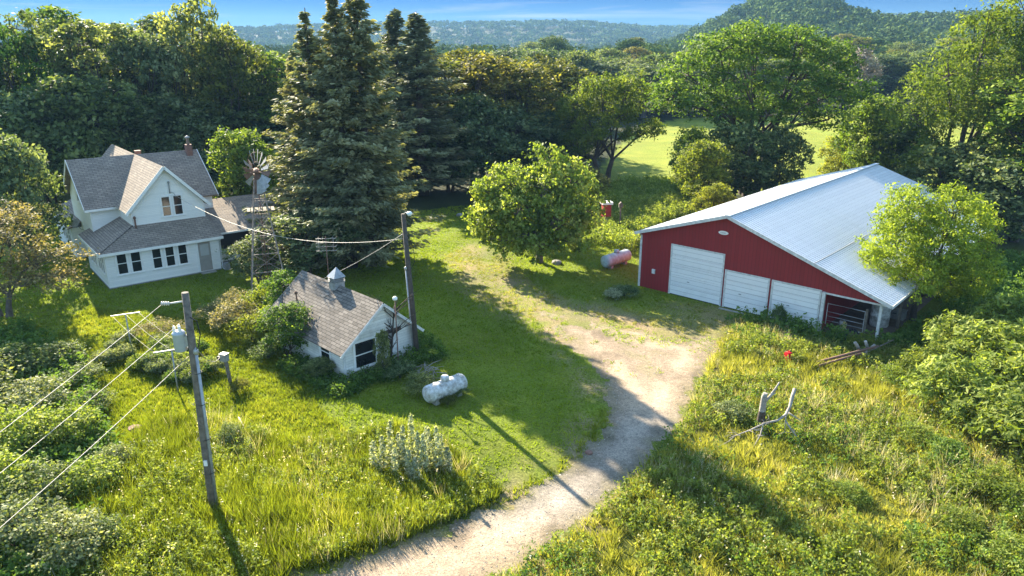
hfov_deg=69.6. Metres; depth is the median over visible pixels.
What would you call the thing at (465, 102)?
broadleaf tree
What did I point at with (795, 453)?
meadow flowers
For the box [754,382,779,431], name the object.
dead stump
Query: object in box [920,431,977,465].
shrub
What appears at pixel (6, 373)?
shrub
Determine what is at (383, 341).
shrub
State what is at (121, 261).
window
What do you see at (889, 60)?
broadleaf tree
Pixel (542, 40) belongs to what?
broadleaf tree
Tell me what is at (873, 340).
shrub
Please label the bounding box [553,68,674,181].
elm tree
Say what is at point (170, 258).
window
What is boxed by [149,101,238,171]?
broadleaf tree
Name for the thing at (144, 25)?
broadleaf tree
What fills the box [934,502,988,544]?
shrub
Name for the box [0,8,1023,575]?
ground
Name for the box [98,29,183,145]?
broadleaf tree
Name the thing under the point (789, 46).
broadleaf tree
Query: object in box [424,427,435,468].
weed stalk
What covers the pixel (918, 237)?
golden tree
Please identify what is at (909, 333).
bushes
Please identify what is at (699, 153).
broadleaf tree
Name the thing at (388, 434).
weed stalk
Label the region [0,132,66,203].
broadleaf tree
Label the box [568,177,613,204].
broadleaf tree
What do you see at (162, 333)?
peony plant
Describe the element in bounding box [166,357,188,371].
peony plant
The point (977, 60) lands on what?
broadleaf tree
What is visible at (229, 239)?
screen window
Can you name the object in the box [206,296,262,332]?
shrub
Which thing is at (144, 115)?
broadleaf tree
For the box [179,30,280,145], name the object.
broadleaf tree
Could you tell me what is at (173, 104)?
broadleaf tree
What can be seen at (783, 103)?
spreading tree
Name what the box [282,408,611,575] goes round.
verge grass
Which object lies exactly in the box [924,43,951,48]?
broadleaf tree
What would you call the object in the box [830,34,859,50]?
broadleaf tree
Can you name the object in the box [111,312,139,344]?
clothesline post
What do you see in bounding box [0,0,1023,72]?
woods
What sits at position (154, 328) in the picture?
shrub
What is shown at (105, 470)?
shrub
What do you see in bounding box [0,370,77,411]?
shrub
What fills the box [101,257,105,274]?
window
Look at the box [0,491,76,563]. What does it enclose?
shrub
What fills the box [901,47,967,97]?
broadleaf tree
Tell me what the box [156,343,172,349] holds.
peony plant
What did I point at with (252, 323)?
shrub
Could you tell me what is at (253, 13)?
sky
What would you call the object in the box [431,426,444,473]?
weed stalk
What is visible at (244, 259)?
shrub
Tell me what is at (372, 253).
service line
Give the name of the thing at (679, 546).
meadow weeds
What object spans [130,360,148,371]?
peony plant
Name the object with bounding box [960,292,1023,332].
shrub
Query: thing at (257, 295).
shrub
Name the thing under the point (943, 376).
shrub
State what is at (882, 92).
broadleaf tree
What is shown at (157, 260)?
window
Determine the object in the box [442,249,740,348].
worn grass
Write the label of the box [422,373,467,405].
propane tank
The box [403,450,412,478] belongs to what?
weed stalk
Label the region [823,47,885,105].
broadleaf tree
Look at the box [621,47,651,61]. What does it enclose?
broadleaf tree
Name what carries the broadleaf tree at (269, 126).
on the ground at (440, 198)
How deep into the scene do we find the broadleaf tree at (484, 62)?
83.53 m
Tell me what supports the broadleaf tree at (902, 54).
on the ground at (440, 198)
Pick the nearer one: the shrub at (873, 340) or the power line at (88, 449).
the power line at (88, 449)
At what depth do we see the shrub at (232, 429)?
30.14 m
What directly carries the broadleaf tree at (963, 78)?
on the ground at (440, 198)
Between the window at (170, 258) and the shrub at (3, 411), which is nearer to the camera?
the shrub at (3, 411)
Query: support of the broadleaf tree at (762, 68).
on the ground at (440, 198)
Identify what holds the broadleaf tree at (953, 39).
on the ground at (440, 198)
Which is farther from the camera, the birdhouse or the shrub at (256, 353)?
the birdhouse
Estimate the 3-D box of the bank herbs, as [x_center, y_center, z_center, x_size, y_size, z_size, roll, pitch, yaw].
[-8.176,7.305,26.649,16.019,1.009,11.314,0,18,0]
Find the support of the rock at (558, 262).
on the ground at (440, 198)
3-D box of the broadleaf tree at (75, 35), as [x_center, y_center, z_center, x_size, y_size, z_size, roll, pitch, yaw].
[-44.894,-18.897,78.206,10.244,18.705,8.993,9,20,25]
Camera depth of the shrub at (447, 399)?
33.76 m
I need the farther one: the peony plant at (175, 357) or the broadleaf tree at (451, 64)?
the broadleaf tree at (451, 64)
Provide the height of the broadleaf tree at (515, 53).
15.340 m
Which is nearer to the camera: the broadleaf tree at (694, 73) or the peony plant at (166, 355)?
the peony plant at (166, 355)
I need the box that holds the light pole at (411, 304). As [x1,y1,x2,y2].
[401,211,419,359]
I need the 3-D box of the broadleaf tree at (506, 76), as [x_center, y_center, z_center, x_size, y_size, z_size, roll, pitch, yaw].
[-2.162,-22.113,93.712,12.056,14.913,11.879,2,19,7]
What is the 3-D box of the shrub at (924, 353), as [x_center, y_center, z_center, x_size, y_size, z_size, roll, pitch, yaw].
[20.192,3.829,35.598,3.225,2.303,3.112,1,18,4]
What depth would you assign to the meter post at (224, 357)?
35.69 m
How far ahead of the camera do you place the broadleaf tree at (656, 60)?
169.50 m
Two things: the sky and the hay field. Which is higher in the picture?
the sky
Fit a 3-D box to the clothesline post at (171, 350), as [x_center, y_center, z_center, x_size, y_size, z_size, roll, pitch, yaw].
[-15.916,4.029,34.780,1.557,2.425,0.066,-9,20,-24]
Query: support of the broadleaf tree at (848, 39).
on the ground at (440, 198)
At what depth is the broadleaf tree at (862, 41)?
242.25 m
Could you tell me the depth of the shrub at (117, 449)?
28.73 m
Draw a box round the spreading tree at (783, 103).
[639,16,885,196]
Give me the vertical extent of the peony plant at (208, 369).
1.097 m
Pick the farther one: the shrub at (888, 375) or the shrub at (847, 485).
the shrub at (888, 375)
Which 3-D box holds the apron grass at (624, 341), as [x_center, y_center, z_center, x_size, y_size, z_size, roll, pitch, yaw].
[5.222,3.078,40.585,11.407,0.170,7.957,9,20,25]
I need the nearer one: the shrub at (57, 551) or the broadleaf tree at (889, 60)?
the shrub at (57, 551)
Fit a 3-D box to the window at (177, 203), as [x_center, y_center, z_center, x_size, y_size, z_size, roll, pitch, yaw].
[-23.846,-5.929,52.584,0.820,1.540,0.090,-14,23,-37]
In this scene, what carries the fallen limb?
on the ground at (440, 198)
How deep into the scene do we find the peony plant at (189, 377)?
35.57 m
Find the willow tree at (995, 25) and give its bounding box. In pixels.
[869,0,1023,185]
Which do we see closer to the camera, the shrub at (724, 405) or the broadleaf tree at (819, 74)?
the shrub at (724, 405)
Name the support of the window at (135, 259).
in the farmhouse
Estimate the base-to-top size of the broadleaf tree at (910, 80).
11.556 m
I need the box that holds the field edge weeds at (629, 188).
[598,172,707,211]
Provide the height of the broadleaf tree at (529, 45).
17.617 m
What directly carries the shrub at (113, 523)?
on the ground at (440, 198)
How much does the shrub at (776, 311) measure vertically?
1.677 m
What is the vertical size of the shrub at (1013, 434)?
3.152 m
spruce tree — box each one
[241,8,391,264]
[245,56,308,249]
[271,0,413,268]
[277,47,383,242]
[295,0,445,266]
[357,20,418,240]
[374,8,448,184]
[378,12,479,195]
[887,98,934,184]
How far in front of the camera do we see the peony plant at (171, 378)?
35.76 m
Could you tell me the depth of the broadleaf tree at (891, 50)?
204.93 m
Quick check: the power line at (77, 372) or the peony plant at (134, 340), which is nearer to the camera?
the power line at (77, 372)
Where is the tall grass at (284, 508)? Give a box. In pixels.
[41,405,508,575]
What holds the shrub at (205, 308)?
on the ground at (440, 198)
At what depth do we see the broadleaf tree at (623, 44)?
256.20 m
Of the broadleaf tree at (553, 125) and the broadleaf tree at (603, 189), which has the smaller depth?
the broadleaf tree at (603, 189)
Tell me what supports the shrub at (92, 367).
on the ground at (440, 198)
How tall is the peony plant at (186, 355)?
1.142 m
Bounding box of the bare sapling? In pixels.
[365,289,420,361]
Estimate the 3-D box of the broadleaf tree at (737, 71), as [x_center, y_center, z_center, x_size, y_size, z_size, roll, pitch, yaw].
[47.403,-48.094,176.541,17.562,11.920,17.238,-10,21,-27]
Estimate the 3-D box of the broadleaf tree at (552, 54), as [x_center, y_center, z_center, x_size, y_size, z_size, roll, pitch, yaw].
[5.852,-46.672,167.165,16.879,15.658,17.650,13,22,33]
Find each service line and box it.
[177,196,402,242]
[323,234,401,278]
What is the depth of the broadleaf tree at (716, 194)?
62.31 m
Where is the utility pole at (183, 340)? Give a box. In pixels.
[161,291,218,512]
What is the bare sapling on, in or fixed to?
on the ground at (440, 198)
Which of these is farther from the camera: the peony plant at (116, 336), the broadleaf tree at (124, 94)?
the broadleaf tree at (124, 94)
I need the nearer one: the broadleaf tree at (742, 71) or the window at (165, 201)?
the window at (165, 201)
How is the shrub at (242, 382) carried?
on the ground at (440, 198)
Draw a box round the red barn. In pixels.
[634,163,999,342]
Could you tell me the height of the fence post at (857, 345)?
0.600 m
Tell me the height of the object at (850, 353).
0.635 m
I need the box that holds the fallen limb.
[720,388,800,446]
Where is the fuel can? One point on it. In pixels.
(789, 353)
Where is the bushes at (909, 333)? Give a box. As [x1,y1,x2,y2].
[724,248,1023,348]
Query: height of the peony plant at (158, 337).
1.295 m
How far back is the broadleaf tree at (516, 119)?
83.06 m
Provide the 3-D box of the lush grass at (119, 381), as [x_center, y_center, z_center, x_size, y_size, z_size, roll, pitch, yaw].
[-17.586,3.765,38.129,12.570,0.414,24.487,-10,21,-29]
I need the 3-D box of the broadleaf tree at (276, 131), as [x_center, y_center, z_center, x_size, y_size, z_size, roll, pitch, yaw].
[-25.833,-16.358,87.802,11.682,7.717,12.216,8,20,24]
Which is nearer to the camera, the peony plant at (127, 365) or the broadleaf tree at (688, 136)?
the peony plant at (127, 365)
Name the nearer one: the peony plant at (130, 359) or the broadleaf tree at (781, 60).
the peony plant at (130, 359)
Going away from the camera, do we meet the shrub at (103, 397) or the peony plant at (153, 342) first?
the shrub at (103, 397)
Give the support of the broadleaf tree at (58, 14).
on the ground at (440, 198)
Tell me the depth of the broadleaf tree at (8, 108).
67.39 m
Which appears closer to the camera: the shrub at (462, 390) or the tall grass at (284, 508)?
the tall grass at (284, 508)
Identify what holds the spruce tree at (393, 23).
on the ground at (440, 198)
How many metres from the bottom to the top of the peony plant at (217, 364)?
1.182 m
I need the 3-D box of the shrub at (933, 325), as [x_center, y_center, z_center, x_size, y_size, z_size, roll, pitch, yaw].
[22.901,2.914,36.933,4.446,3.394,4.607,6,19,17]
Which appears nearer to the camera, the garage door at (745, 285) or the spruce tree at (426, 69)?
the garage door at (745, 285)
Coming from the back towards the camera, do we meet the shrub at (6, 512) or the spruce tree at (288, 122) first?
the spruce tree at (288, 122)
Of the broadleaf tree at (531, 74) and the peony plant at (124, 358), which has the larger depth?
the broadleaf tree at (531, 74)
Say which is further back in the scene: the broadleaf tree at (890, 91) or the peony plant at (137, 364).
the broadleaf tree at (890, 91)
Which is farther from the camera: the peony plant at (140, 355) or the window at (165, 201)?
the window at (165, 201)
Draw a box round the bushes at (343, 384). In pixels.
[275,324,450,398]
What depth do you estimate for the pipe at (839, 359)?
37.87 m
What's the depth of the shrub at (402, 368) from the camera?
36.28 m
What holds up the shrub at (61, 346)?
on the ground at (440, 198)
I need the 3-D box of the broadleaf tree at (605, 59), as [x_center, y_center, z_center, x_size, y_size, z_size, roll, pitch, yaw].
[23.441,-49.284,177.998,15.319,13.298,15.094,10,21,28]
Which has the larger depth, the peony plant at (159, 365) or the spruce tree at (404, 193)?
the spruce tree at (404, 193)
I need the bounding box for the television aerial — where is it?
[316,236,337,274]
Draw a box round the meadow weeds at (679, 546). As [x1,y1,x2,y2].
[485,317,1023,575]
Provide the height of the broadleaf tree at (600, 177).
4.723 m
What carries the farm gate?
on the red barn
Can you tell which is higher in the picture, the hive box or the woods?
the woods
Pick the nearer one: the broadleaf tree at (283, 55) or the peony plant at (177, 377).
the peony plant at (177, 377)
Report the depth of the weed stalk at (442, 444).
28.47 m
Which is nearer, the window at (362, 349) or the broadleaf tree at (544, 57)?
the window at (362, 349)
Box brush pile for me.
[413,360,446,382]
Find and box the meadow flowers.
[493,326,1023,573]
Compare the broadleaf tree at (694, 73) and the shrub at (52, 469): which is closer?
the shrub at (52, 469)
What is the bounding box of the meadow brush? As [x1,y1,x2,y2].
[492,315,1023,575]
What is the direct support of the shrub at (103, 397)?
on the ground at (440, 198)
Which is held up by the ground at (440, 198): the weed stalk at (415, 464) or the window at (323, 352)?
the weed stalk at (415, 464)
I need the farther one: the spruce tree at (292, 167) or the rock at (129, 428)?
the spruce tree at (292, 167)
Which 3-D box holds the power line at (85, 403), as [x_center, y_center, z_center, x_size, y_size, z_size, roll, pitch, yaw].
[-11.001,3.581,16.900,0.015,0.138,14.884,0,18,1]
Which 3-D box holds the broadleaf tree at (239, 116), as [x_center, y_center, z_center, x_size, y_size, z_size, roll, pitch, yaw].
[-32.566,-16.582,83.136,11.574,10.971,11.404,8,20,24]
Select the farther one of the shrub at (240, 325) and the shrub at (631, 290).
the shrub at (631, 290)
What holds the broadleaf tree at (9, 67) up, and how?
on the ground at (440, 198)
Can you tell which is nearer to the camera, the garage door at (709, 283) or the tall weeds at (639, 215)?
the garage door at (709, 283)
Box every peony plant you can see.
[89,348,106,362]
[90,348,119,364]
[101,338,121,349]
[110,329,136,344]
[110,347,127,360]
[114,342,136,356]
[123,349,137,359]
[124,335,143,345]
[125,353,139,364]
[125,361,144,371]
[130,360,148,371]
[134,351,161,366]
[138,352,160,369]
[143,358,171,374]
[145,334,168,350]
[147,331,169,340]
[147,333,171,346]
[155,351,173,362]
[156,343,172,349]
[156,351,175,361]
[159,338,172,344]
[160,370,180,382]
[165,352,187,359]
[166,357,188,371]
[168,371,181,381]
[174,351,188,358]
[180,363,208,381]
[180,372,192,384]
[184,357,205,366]
[185,336,203,351]
[187,339,209,354]
[199,355,216,360]
[200,361,212,373]
[203,357,224,371]
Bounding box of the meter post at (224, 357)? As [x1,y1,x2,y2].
[217,352,231,383]
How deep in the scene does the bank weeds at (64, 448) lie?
30.34 m
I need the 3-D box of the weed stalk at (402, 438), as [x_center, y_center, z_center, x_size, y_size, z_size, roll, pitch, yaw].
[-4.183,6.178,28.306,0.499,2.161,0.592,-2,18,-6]
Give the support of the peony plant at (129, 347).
on the ground at (440, 198)
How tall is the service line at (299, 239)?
1.930 m
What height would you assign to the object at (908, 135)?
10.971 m
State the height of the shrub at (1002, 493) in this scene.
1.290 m
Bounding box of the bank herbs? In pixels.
[49,409,506,575]
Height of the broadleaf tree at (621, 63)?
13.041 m
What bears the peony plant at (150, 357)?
on the ground at (440, 198)
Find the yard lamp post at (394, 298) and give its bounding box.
[392,296,398,359]
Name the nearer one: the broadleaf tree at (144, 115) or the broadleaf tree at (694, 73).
the broadleaf tree at (144, 115)
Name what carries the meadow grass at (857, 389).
on the ground at (440, 198)
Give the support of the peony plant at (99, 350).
on the ground at (440, 198)
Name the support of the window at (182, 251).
in the farmhouse
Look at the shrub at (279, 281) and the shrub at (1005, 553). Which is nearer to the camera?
the shrub at (1005, 553)
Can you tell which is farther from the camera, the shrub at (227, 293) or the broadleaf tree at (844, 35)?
the broadleaf tree at (844, 35)
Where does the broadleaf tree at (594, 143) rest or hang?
on the ground at (440, 198)
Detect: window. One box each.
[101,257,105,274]
[114,254,130,276]
[128,251,144,273]
[150,248,164,269]
[159,195,173,217]
[163,246,177,267]
[171,194,185,215]
[176,244,190,265]
[218,227,276,251]
[291,333,303,350]
[319,346,331,362]
[352,336,377,371]
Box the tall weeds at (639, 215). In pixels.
[590,190,705,253]
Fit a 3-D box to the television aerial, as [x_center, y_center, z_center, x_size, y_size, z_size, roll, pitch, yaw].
[-11.578,-1.062,46.509,1.301,4.492,0.358,-3,19,-8]
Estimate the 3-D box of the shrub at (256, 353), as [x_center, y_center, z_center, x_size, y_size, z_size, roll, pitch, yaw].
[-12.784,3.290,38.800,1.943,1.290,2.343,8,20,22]
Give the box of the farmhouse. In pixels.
[52,136,288,288]
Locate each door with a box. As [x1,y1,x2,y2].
[197,241,212,270]
[385,332,398,362]
[670,245,723,304]
[724,271,767,315]
[770,282,819,327]
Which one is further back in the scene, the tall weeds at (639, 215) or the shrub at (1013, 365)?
the tall weeds at (639, 215)
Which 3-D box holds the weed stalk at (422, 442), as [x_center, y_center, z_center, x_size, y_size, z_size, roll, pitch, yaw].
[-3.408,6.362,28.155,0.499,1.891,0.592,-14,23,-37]
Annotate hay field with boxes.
[601,111,1019,190]
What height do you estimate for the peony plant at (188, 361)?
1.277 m
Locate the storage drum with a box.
[869,304,890,327]
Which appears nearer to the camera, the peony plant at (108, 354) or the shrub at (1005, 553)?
the shrub at (1005, 553)
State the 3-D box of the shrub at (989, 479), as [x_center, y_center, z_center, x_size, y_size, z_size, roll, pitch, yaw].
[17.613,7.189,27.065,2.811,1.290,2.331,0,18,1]
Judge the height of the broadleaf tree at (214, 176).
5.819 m
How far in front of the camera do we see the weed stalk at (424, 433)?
29.05 m
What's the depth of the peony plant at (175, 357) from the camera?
37.65 m
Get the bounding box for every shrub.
[0,338,56,377]
[0,349,20,392]
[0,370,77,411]
[0,399,14,422]
[0,403,66,455]
[0,444,39,499]
[0,455,88,512]
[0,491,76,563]
[0,494,27,536]
[20,505,108,574]
[29,400,106,450]
[33,338,88,367]
[45,451,129,502]
[55,360,108,389]
[70,387,117,410]
[72,511,125,550]
[89,440,138,466]
[130,315,185,339]
[192,297,243,321]
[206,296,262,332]
[213,286,248,304]
[213,420,244,444]
[215,235,283,279]
[219,311,271,344]
[226,376,252,394]
[235,287,268,315]
[237,281,270,310]
[246,300,272,337]
[246,339,288,361]
[253,300,313,356]
[258,268,296,314]
[299,356,336,380]
[372,328,391,376]
[381,357,418,381]
[401,371,435,394]
[438,395,456,405]
[453,387,470,397]
[603,287,624,299]
[607,283,640,296]
[710,396,754,421]
[770,303,787,321]
[830,478,874,506]
[846,331,877,346]
[876,363,910,386]
[890,352,1010,417]
[894,339,958,378]
[896,419,934,445]
[919,309,1002,374]
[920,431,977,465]
[929,319,1023,382]
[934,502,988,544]
[939,383,1023,447]
[949,458,1023,505]
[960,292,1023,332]
[963,291,1023,337]
[972,338,1023,401]
[974,395,1023,453]
[976,475,1023,521]
[978,523,1023,572]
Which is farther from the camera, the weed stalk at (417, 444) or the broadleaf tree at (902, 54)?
the broadleaf tree at (902, 54)
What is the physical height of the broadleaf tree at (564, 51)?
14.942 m
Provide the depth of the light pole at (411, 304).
37.37 m
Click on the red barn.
(792, 246)
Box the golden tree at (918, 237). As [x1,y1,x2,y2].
[852,178,1011,320]
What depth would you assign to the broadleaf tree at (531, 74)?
86.55 m
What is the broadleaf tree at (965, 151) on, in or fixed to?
on the ground at (440, 198)
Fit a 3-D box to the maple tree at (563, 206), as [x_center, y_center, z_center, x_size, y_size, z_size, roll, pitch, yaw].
[1.705,-6.067,54.597,11.076,9.395,7.527,0,18,0]
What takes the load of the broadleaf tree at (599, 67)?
on the ground at (440, 198)
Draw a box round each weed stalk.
[368,440,377,470]
[377,434,388,472]
[385,420,394,464]
[389,448,400,474]
[394,432,402,463]
[398,425,407,468]
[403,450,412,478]
[406,413,417,460]
[409,457,421,482]
[413,431,422,463]
[417,433,428,475]
[423,425,431,459]
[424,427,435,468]
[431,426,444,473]
[437,433,445,467]
[442,446,453,473]
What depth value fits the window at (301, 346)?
38.87 m
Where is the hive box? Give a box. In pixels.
[600,201,612,218]
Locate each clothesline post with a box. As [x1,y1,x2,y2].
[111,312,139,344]
[153,347,187,392]
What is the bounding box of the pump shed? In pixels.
[263,267,423,378]
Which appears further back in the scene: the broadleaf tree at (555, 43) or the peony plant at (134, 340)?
the broadleaf tree at (555, 43)
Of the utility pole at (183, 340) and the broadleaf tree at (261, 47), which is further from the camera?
the broadleaf tree at (261, 47)
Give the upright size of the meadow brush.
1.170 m
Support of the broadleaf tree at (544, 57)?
on the ground at (440, 198)
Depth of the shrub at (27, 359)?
36.38 m
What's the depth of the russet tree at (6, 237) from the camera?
43.41 m
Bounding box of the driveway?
[313,312,714,575]
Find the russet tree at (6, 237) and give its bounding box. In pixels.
[0,199,99,317]
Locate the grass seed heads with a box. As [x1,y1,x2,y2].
[50,398,481,575]
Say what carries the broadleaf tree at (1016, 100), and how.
on the ground at (440, 198)
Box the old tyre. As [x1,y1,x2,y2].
[844,328,858,339]
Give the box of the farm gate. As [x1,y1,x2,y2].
[825,303,868,332]
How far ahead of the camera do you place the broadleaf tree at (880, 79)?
177.50 m
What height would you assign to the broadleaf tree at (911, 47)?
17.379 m
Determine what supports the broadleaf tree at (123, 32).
on the ground at (440, 198)
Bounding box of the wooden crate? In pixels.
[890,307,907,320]
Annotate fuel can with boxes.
[784,350,792,362]
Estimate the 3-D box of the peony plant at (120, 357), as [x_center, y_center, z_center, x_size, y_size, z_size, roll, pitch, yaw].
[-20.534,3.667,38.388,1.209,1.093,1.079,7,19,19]
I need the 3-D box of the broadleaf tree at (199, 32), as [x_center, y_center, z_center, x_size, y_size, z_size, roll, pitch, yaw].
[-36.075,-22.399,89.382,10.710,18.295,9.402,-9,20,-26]
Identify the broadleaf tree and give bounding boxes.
[0,7,94,91]
[0,25,64,126]
[0,45,39,125]
[0,69,132,189]
[0,86,102,212]
[0,128,72,269]
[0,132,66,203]
[11,4,105,78]
[34,17,128,126]
[41,75,160,159]
[53,19,146,94]
[83,22,165,129]
[90,99,184,153]
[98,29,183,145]
[122,12,197,94]
[123,90,213,172]
[132,31,225,131]
[146,0,242,135]
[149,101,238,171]
[175,25,252,96]
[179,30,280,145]
[181,94,270,171]
[199,149,237,198]
[204,125,283,198]
[226,36,293,98]
[231,98,291,178]
[234,50,296,181]
[238,203,377,276]
[247,54,317,101]
[266,120,318,150]
[406,58,481,179]
[408,121,490,191]
[434,89,521,188]
[435,45,499,119]
[437,53,527,181]
[452,53,543,149]
[473,58,571,166]
[474,101,553,184]
[489,47,531,59]
[499,108,579,166]
[512,47,569,68]
[514,51,586,118]
[519,41,543,49]
[532,64,602,130]
[533,34,567,47]
[539,37,572,51]
[543,119,621,167]
[556,48,571,58]
[558,49,603,99]
[564,164,611,197]
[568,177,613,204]
[576,60,624,94]
[592,47,630,60]
[595,55,627,109]
[607,57,651,106]
[611,62,683,117]
[614,38,646,55]
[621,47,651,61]
[624,51,682,113]
[629,37,648,44]
[664,66,722,116]
[665,124,716,196]
[667,138,734,208]
[674,45,729,110]
[688,181,736,212]
[689,63,740,105]
[690,120,789,198]
[723,61,764,93]
[733,60,781,102]
[739,123,818,192]
[763,58,810,89]
[770,34,802,76]
[793,55,841,108]
[813,43,863,104]
[815,133,860,174]
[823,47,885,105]
[826,92,912,169]
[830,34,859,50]
[832,35,859,48]
[839,58,891,102]
[846,37,882,53]
[852,52,911,89]
[858,37,885,55]
[861,119,928,175]
[864,71,894,96]
[881,49,909,63]
[884,49,919,105]
[884,65,928,105]
[886,40,925,64]
[893,63,944,109]
[893,140,1019,218]
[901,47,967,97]
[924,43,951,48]
[938,37,971,56]
[940,65,983,104]
[946,150,1023,243]
[949,75,1023,242]
[963,39,1010,89]
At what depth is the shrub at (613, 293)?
47.80 m
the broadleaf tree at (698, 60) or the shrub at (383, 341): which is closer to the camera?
the shrub at (383, 341)
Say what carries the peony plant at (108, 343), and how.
on the ground at (440, 198)
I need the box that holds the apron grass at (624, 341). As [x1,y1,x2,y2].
[541,309,719,376]
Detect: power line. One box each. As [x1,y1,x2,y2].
[0,305,160,431]
[0,324,178,472]
[0,356,188,527]
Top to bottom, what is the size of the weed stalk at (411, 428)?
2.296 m
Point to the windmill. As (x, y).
(261, 185)
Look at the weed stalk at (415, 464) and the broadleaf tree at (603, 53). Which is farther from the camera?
the broadleaf tree at (603, 53)
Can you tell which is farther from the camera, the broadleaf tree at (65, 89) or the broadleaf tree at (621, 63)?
the broadleaf tree at (621, 63)
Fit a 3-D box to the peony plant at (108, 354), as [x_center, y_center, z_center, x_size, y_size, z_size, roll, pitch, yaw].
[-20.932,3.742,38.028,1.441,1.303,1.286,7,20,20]
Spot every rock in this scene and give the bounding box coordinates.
[128,424,141,432]
[552,260,561,264]
[585,449,592,454]
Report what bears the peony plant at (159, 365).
on the ground at (440, 198)
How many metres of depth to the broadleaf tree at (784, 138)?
73.22 m
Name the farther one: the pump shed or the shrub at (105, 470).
the pump shed
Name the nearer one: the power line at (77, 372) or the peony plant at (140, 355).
the power line at (77, 372)
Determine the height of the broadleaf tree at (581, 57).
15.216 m
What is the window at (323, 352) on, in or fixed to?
in the pump shed
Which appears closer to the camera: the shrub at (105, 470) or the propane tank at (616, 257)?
the shrub at (105, 470)
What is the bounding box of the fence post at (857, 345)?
[854,341,860,349]
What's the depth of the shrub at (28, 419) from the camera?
29.62 m
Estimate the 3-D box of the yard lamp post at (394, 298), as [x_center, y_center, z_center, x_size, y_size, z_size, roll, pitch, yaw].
[-5.688,2.426,36.395,0.228,4.250,0.240,0,18,0]
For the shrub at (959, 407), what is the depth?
30.41 m
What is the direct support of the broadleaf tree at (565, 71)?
on the ground at (440, 198)
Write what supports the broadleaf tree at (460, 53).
on the ground at (440, 198)
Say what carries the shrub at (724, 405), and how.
on the ground at (440, 198)
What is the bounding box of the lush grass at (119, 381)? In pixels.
[39,304,351,452]
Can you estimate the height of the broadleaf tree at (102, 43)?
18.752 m
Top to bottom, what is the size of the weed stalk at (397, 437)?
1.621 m
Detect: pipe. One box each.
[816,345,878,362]
[818,352,864,365]
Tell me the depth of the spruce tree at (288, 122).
55.90 m
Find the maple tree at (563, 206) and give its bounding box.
[461,141,610,265]
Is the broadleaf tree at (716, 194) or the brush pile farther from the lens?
the broadleaf tree at (716, 194)
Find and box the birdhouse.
[619,202,622,228]
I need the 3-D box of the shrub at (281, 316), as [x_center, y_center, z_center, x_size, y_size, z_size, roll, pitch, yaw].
[-11.894,2.244,38.636,3.685,3.201,3.379,6,19,17]
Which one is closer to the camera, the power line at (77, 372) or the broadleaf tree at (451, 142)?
the power line at (77, 372)
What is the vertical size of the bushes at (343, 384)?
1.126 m
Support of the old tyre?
on the ground at (440, 198)
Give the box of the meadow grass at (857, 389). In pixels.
[501,319,1023,575]
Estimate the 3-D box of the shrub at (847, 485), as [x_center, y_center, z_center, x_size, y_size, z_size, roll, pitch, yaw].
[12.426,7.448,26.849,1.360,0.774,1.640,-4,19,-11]
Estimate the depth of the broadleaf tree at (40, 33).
76.77 m
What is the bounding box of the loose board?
[718,307,742,313]
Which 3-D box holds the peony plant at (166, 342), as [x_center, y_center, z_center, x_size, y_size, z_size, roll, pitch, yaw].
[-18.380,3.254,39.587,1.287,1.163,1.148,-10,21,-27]
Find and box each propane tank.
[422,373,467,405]
[601,249,631,268]
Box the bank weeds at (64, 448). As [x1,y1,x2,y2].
[0,312,124,575]
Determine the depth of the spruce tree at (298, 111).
51.65 m
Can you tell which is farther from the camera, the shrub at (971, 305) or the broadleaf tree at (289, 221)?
the broadleaf tree at (289, 221)
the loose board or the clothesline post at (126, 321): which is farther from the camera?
the loose board
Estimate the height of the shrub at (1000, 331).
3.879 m
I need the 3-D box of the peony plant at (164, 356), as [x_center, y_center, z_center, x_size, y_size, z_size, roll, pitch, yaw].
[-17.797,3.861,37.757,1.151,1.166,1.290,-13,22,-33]
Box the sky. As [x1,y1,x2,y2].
[0,0,1023,31]
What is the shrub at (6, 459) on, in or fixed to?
on the ground at (440, 198)
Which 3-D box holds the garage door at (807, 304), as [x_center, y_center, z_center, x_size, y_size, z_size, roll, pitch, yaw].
[16.606,1.014,43.338,2.740,2.353,0.057,16,24,40]
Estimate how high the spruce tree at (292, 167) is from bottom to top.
16.125 m
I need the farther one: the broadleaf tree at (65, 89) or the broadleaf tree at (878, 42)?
the broadleaf tree at (878, 42)
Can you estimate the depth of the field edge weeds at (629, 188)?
80.44 m
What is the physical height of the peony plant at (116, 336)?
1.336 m
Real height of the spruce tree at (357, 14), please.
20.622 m
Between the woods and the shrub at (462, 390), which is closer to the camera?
the shrub at (462, 390)
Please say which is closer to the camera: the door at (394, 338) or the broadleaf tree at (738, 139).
the door at (394, 338)
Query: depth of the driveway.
28.69 m
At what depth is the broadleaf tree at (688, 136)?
76.15 m
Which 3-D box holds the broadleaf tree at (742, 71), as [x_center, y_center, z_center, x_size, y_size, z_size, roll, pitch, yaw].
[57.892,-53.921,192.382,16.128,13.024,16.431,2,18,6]
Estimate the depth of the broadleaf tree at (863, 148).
79.63 m
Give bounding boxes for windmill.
[243,149,286,288]

